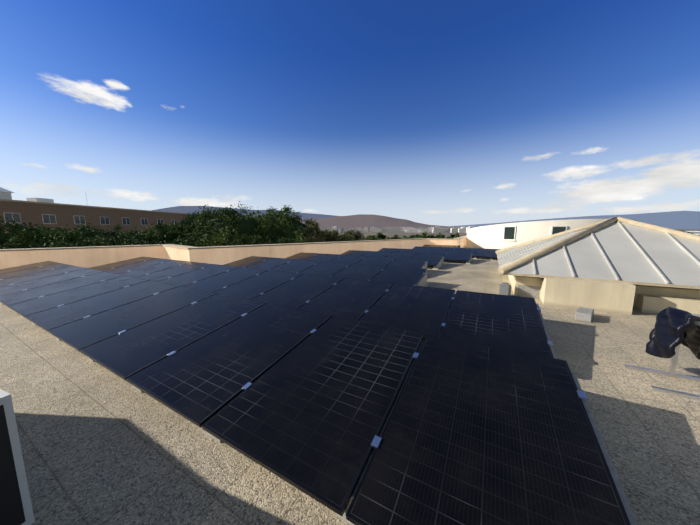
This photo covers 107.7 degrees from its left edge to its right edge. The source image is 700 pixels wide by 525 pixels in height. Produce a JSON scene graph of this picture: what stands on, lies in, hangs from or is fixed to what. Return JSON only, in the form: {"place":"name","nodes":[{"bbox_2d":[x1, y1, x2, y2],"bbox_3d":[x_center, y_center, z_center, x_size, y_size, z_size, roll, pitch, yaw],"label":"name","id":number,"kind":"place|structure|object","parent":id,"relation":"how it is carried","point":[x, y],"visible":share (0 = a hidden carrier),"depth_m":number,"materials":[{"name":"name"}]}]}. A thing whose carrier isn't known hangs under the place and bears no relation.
{"place":"outdoors","nodes":[
{"label":"outdoors","id":0,"kind":"place"},
{"bbox_2d":[0,187,212,233],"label":"brick building","id":1,"kind":"structure","parent":0,"point":[38,211],"depth_m":43.24,"materials":[{"name":"brown brick"}]},
{"bbox_2d":[151,206,337,218],"bbox_3d":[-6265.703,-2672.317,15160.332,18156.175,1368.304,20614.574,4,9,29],"label":"hill","id":2,"kind":"structure","parent":0,"point":[185,209],"depth_m":14049.07,"materials":[{"name":"brown soil"}]},
{"bbox_2d":[0,246,699,524],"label":"roof slab","id":3,"kind":"structure","parent":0,"point":[100,444],"depth_m":1.87,"materials":[{"name":"concrete"}]},
{"bbox_2d":[0,389,34,524],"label":"air conditioner unit","id":4,"kind":"object","parent":3,"relation":"on","point":[15,505],"visible":1,"depth_m":1.25,"materials":[{"name":"white paint"}]},
{"bbox_2d":[0,235,466,268],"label":"parapet wall","id":5,"kind":"structure","parent":3,"relation":"on","point":[89,257],"depth_m":10.18,"materials":[{"name":"paint"}]},
{"bbox_2d":[1,246,637,524],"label":"mounting rails","id":6,"kind":"object","parent":3,"relation":"on","point":[422,281],"visible":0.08,"depth_m":1.61,"materials":[{"name":"silver metal"}]},
{"bbox_2d":[0,245,630,524],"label":"solar panels","id":7,"kind":"object","parent":6,"relation":"on","point":[488,422],"visible":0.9,"depth_m":2.18,"materials":[{"name":"black glass"}]},
{"bbox_2d":[0,248,587,448],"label":"panel clamps","id":8,"kind":"object","parent":7,"relation":"attached to","point":[376,441],"visible":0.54,"depth_m":2.69,"materials":[{"name":"silver metal"}]},
{"bbox_2d":[499,282,510,295],"bbox_3d":[3.504,0.616,5.777,0.220,0.300,0.300,4,9,29],"label":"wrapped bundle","id":9,"kind":"object","parent":3,"relation":"on","point":[504,288],"visible":0.88,"depth_m":5.66,"materials":[{"name":"grey plastic"}]},
{"bbox_2d":[575,307,593,321],"bbox_3d":[4.019,0.887,4.373,0.440,0.130,0.200,-7,10,-43],"label":"concrete block","id":10,"kind":"object","parent":3,"relation":"on","point":[585,314],"depth_m":4.26,"materials":[{"name":"grey concrete"}]},
{"bbox_2d":[624,314,699,399],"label":"metal stand","id":11,"kind":"object","parent":3,"relation":"on","point":[672,369],"visible":0.53,"depth_m":2.61,"materials":[{"name":"silver metal"}]},
{"bbox_2d":[645,307,699,359],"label":"cover","id":12,"kind":"object","parent":11,"relation":"on","point":[672,330],"visible":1,"depth_m":2.58,"materials":[{"name":"black plastic"}]},
{"bbox_2d":[0,0,699,225],"label":"sky","id":13,"kind":"structure","parent":0,"point":[430,112],"materials":[{"name":"blue"}]},
{"bbox_2d":[298,214,460,229],"bbox_3d":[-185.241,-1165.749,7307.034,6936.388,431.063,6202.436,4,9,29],"label":"brown mountain range hills","id":14,"kind":"structure","parent":0,"point":[361,221],"depth_m":6136.51,"materials":[{"name":"brown soil"}]},
{"bbox_2d":[450,228,457,232],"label":"building","id":15,"kind":"structure","parent":0,"point":[453,230],"depth_m":950.28,"materials":[{"name":"white concrete"}]},
{"bbox_2d":[458,227,465,232],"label":"building","id":16,"kind":"structure","parent":0,"point":[462,230],"depth_m":895.80,"materials":[{"name":"white concrete"}]},
{"bbox_2d":[339,229,699,238],"bbox_3d":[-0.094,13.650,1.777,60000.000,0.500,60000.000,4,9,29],"label":"ground","id":17,"kind":"structure","parent":0,"point":[392,234],"depth_m":751.15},
{"bbox_2d":[0,224,46,240],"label":"tree","id":18,"kind":"object","parent":17,"relation":"on","point":[16,231],"depth_m":17.18,"materials":[{"name":"green plant"}]},
{"bbox_2d":[0,216,89,247],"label":"tree","id":19,"kind":"object","parent":17,"relation":"on","point":[4,235],"visible":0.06,"depth_m":15.97,"materials":[{"name":"green plant"}]},
{"bbox_2d":[0,238,108,248],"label":"bush","id":20,"kind":"object","parent":17,"relation":"on","point":[85,243],"visible":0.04,"depth_m":13.52,"materials":[{"name":"green plant"}]},
{"bbox_2d":[12,220,96,238],"bbox_3d":[-22.402,3.752,20.744,7.527,14.222,7.760,4,9,29],"label":"tree","id":21,"kind":"object","parent":17,"relation":"on","point":[59,228],"visible":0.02,"depth_m":19.04,"materials":[{"name":"green plant"}]},
{"bbox_2d":[2,224,124,248],"bbox_3d":[-15.966,4.633,15.654,6.011,13.789,6.054,4,9,29],"label":"tree","id":22,"kind":"object","parent":17,"relation":"on","point":[73,236],"depth_m":14.42,"materials":[{"name":"green plant"}]},
{"bbox_2d":[63,224,122,239],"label":"tree","id":23,"kind":"object","parent":17,"relation":"on","point":[90,233],"visible":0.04,"depth_m":20.75,"materials":[{"name":"green plant"}]},
{"bbox_2d":[82,227,149,243],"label":"tree","id":24,"kind":"object","parent":17,"relation":"on","point":[110,233],"visible":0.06,"depth_m":19.99,"materials":[{"name":"green plant"}]},
{"bbox_2d":[81,234,152,245],"bbox_3d":[-14.947,4.629,17.026,6.106,13.434,6.019,4,9,29],"label":"bush","id":25,"kind":"object","parent":17,"relation":"on","point":[119,240],"visible":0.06,"depth_m":15.21,"materials":[{"name":"green plant"}]},
{"bbox_2d":[108,223,164,237],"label":"tree","id":26,"kind":"object","parent":17,"relation":"on","point":[119,227],"visible":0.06,"depth_m":25.66,"materials":[{"name":"green plant"}]},
{"bbox_2d":[122,230,199,244],"bbox_3d":[-14.219,4.358,18.989,6.099,13.472,6.394,4,9,29],"label":"bush","id":27,"kind":"object","parent":17,"relation":"on","point":[144,234],"depth_m":18.80,"materials":[{"name":"green plant"}]},
{"bbox_2d":[151,222,184,237],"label":"tree","id":28,"kind":"object","parent":17,"relation":"on","point":[179,225],"visible":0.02,"depth_m":24.55,"materials":[{"name":"green plant"}]},
{"bbox_2d":[147,220,201,244],"bbox_3d":[-14.504,3.266,23.371,5.910,14.481,6.067,4,9,29],"label":"tree","id":29,"kind":"object","parent":17,"relation":"on","point":[169,234],"visible":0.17,"depth_m":21.31,"materials":[{"name":"green plant"}]},
{"bbox_2d":[155,226,221,246],"bbox_3d":[-12.043,4.022,20.275,5.970,13.787,6.260,4,9,29],"label":"bush","id":30,"kind":"object","parent":17,"relation":"on","point":[185,243],"visible":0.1,"depth_m":18.94,"materials":[{"name":"green plant"}]},
{"bbox_2d":[175,204,230,233],"bbox_3d":[-14.549,1.973,27.854,8.186,15.870,8.076,4,9,29],"label":"tree","id":31,"kind":"object","parent":17,"relation":"on","point":[191,217],"visible":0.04,"depth_m":24.80,"materials":[{"name":"green plant"}]},
{"bbox_2d":[182,207,273,244],"bbox_3d":[-10.912,2.643,23.986,6.580,15.559,6.468,4,9,29],"label":"tree","id":32,"kind":"object","parent":17,"relation":"on","point":[221,221],"visible":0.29,"depth_m":22.10,"materials":[{"name":"green plant"}]},
{"bbox_2d":[191,228,272,246],"bbox_3d":[-9.288,4.040,20.705,6.893,13.646,6.386,4,9,29],"label":"bush","id":33,"kind":"object","parent":17,"relation":"on","point":[234,239],"visible":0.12,"depth_m":18.73,"materials":[{"name":"green plant"}]},
{"bbox_2d":[218,201,289,220],"bbox_3d":[-10.962,1.499,28.759,8.796,16.570,8.258,4,9,29],"label":"tree","id":34,"kind":"object","parent":17,"relation":"on","point":[244,215],"visible":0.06,"depth_m":27.98,"materials":[{"name":"green plant"}]},
{"bbox_2d":[247,207,300,243],"bbox_3d":[-7.933,2.156,26.142,6.691,15.969,6.566,4,9,29],"label":"tree","id":35,"kind":"object","parent":17,"relation":"on","point":[272,231],"visible":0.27,"depth_m":23.67,"materials":[{"name":"green plant"}]},
{"bbox_2d":[253,229,305,244],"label":"tree","id":36,"kind":"object","parent":17,"relation":"on","point":[283,240],"visible":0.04,"depth_m":21.54,"materials":[{"name":"green plant"}]},
{"bbox_2d":[260,205,320,230],"bbox_3d":[-7.699,0.979,32.473,6.643,16.634,7.626,4,9,29],"label":"tree","id":37,"kind":"object","parent":17,"relation":"on","point":[295,222],"visible":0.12,"depth_m":31.61,"materials":[{"name":"green plant"}]},
{"bbox_2d":[294,220,327,241],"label":"tree","id":38,"kind":"object","parent":17,"relation":"on","point":[314,230],"visible":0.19,"depth_m":28.25,"materials":[{"name":"green plant"}]},
{"bbox_2d":[299,231,325,242],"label":"tree","id":39,"kind":"object","parent":17,"relation":"on","point":[313,238],"visible":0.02,"depth_m":24.13,"materials":[{"name":"green plant"}]},
{"bbox_2d":[320,228,341,241],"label":"tree","id":40,"kind":"object","parent":17,"relation":"on","point":[331,235],"visible":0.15,"depth_m":34.15,"materials":[{"name":"green plant"}]},
{"bbox_2d":[335,234,361,241],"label":"tree","id":41,"kind":"object","parent":17,"relation":"on","point":[343,238],"visible":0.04,"depth_m":28.93,"materials":[{"name":"green plant"}]},
{"bbox_2d":[341,229,364,240],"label":"tree","id":42,"kind":"object","parent":17,"relation":"on","point":[357,235],"visible":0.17,"depth_m":41.27,"materials":[{"name":"green plant"}]},
{"bbox_2d":[372,229,381,231],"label":"building","id":43,"kind":"structure","parent":17,"relation":"on","point":[376,230],"depth_m":1038.53,"materials":[{"name":"grey concrete"}]},
{"bbox_2d":[371,232,387,239],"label":"tree","id":44,"kind":"object","parent":17,"relation":"on","point":[379,236],"visible":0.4,"depth_m":93.98,"materials":[{"name":"green plant"}]},
{"bbox_2d":[387,234,400,239],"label":"tree","id":45,"kind":"object","parent":17,"relation":"on","point":[395,236],"visible":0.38,"depth_m":105.88,"materials":[{"name":"green plant"}]},
{"bbox_2d":[388,227,400,231],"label":"building","id":46,"kind":"structure","parent":17,"relation":"on","point":[394,229],"depth_m":1065.41,"materials":[{"name":"grey concrete"}]},
{"bbox_2d":[402,235,416,238],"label":"tree","id":47,"kind":"object","parent":17,"relation":"on","point":[412,237],"depth_m":70.23,"materials":[{"name":"green plant"}]},
{"bbox_2d":[406,228,418,231],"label":"building","id":48,"kind":"structure","parent":17,"relation":"on","point":[412,230],"depth_m":976.80,"materials":[{"name":"grey concrete"}]},
{"bbox_2d":[409,231,430,237],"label":"tree","id":49,"kind":"object","parent":17,"relation":"on","point":[424,234],"visible":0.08,"depth_m":86.48,"materials":[{"name":"green plant"}]},
{"bbox_2d":[420,229,428,232],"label":"building","id":50,"kind":"structure","parent":17,"relation":"on","point":[423,230],"depth_m":930.80,"materials":[{"name":"grey concrete"}]},
{"bbox_2d":[433,227,444,232],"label":"building","id":51,"kind":"structure","parent":17,"relation":"on","point":[438,229],"depth_m":871.87,"materials":[{"name":"grey concrete"}]},
{"bbox_2d":[434,233,444,238],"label":"tree","id":52,"kind":"object","parent":17,"relation":"on","point":[440,236],"visible":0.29,"depth_m":191.35,"materials":[{"name":"green plant"}]},
{"bbox_2d":[451,233,459,238],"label":"tree","id":53,"kind":"object","parent":17,"relation":"on","point":[455,236],"visible":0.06,"depth_m":94.60,"materials":[{"name":"green plant"}]},
{"bbox_2d":[466,219,636,248],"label":"building wall","id":54,"kind":"structure","parent":0,"point":[487,237],"depth_m":16.74,"materials":[{"name":"white paint"}]},
{"bbox_2d":[502,226,566,240],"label":"windows","id":55,"kind":"structure","parent":54,"relation":"attached to","point":[509,233],"depth_m":16.86,"materials":[{"name":"white"}]},
{"bbox_2d":[450,211,699,228],"bbox_3d":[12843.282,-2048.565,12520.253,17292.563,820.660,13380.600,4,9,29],"label":"roof","id":56,"kind":"structure","parent":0,"point":[681,220],"depth_m":10198.24,"materials":[{"name":"grey"}]},
{"bbox_2d":[508,275,699,314],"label":"skylight base wall","id":57,"kind":"structure","parent":0,"point":[618,298],"depth_m":4.73,"materials":[{"name":"beige paint"}]},
{"bbox_2d":[495,217,699,288],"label":"skylight roof","id":58,"kind":"structure","parent":57,"relation":"on","point":[620,250],"depth_m":5.39,"materials":[{"name":"white metal"}]}
]}

